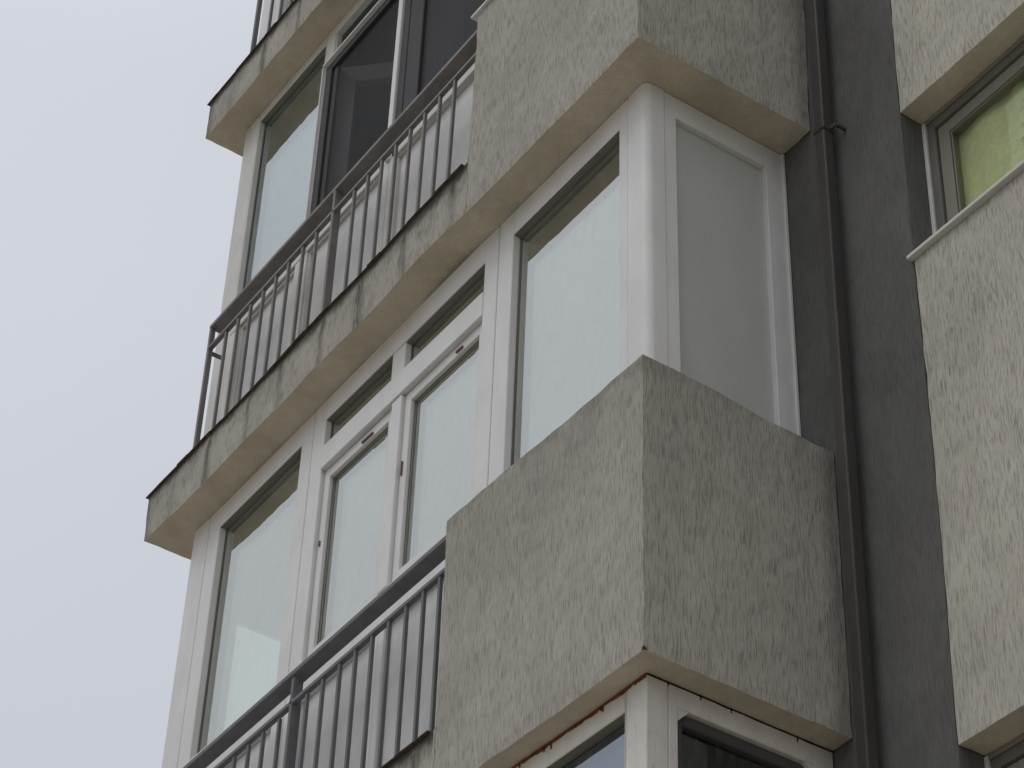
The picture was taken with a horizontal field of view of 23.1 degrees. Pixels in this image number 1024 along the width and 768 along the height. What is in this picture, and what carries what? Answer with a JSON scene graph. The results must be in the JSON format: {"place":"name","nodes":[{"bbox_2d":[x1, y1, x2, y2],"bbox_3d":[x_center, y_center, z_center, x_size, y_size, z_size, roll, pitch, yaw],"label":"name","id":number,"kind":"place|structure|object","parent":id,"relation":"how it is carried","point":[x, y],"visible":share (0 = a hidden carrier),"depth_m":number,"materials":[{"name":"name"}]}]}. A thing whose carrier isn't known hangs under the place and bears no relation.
{"place":"outdoors","nodes":[
{"label":"outdoors","id":0,"kind":"place"},
{"bbox_2d":[0,0,280,767],"label":"sky","id":1,"kind":"structure","parent":0,"point":[117,208],"materials":[{"name":"grey"}]},
{"bbox_2d":[144,0,1023,767],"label":"apartment building","id":2,"kind":"structure","parent":0,"point":[554,362],"depth_m":9.52,"materials":[{"name":"grey paint"}]},
{"bbox_2d":[177,412,315,767],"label":"window","id":3,"kind":"structure","parent":2,"relation":"in","point":[296,451],"depth_m":11.43,"materials":[{"name":"white plastic"}]},
{"bbox_2d":[250,0,292,51],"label":"railing","id":4,"kind":"object","parent":2,"relation":"on","point":[256,24],"visible":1,"depth_m":14.04,"materials":[{"name":"grey metal"}]},
{"bbox_2d":[230,36,328,335],"bbox_3d":[-1.188,-1.045,13.135,0.070,1.626,0.728,25,-45,-25],"label":"window","id":5,"kind":"structure","parent":2,"relation":"in","point":[316,61],"depth_m":13.51,"materials":[{"name":"white plastic"}]},
{"bbox_2d":[183,535,446,767],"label":"railing","id":6,"kind":"object","parent":2,"relation":"on","point":[380,604],"visible":0.99,"depth_m":9.67,"materials":[{"name":"grey metal"}]},
{"bbox_2d":[193,30,476,447],"bbox_3d":[-0.815,-0.605,11.674,0.101,0.868,2.435,25,-45,-25],"label":"railing","id":7,"kind":"object","parent":2,"relation":"on","point":[409,119],"visible":0.97,"depth_m":11.73,"materials":[{"name":"grey metal"}]},
{"bbox_2d":[285,227,500,704],"bbox_3d":[-0.471,0.356,10.433,0.076,1.628,1.486,25,-45,-25],"label":"window","id":8,"kind":"structure","parent":2,"relation":"in","point":[394,412],"depth_m":10.57,"materials":[{"name":"white plastic"}]},
{"bbox_2d":[305,0,485,253],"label":"window","id":9,"kind":"structure","parent":2,"relation":"in","point":[429,33],"depth_m":12.57,"materials":[{"name":"white plastic"}]},
{"bbox_2d":[488,100,627,484],"bbox_3d":[0.209,-0.265,9.666,0.070,1.619,0.905,25,-45,-25],"label":"window","id":10,"kind":"structure","parent":2,"relation":"in","point":[611,137],"depth_m":9.95,"materials":[{"name":"white plastic"}]},
{"bbox_2d":[516,691,626,767],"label":"window","id":11,"kind":"structure","parent":2,"relation":"in","point":[577,744],"depth_m":8.10,"materials":[{"name":"white plastic"}]},
{"bbox_2d":[667,684,832,767],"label":"window","id":12,"kind":"structure","parent":2,"relation":"in","point":[703,720],"depth_m":8.02,"materials":[{"name":"white plastic"}]},
{"bbox_2d":[807,0,878,767],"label":"downpipe","id":13,"kind":"object","parent":2,"relation":"attached to","point":[861,667],"visible":1,"depth_m":8.89,"materials":[{"name":"grey metal"}]},
{"bbox_2d":[907,36,1023,261],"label":"window","id":14,"kind":"structure","parent":2,"relation":"in","point":[940,133],"depth_m":9.25,"materials":[{"name":"white plastic"}]},
{"bbox_2d":[958,80,1023,206],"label":"curtain","id":15,"kind":"object","parent":2,"relation":"hanging from","point":[991,142],"visible":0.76,"depth_m":9.17,"materials":[{"name":"fabric"}]},
{"bbox_2d":[984,734,1023,767],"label":"window","id":16,"kind":"structure","parent":2,"relation":"in","point":[1011,755],"depth_m":7.66,"materials":[{"name":"white plastic"}]}
]}

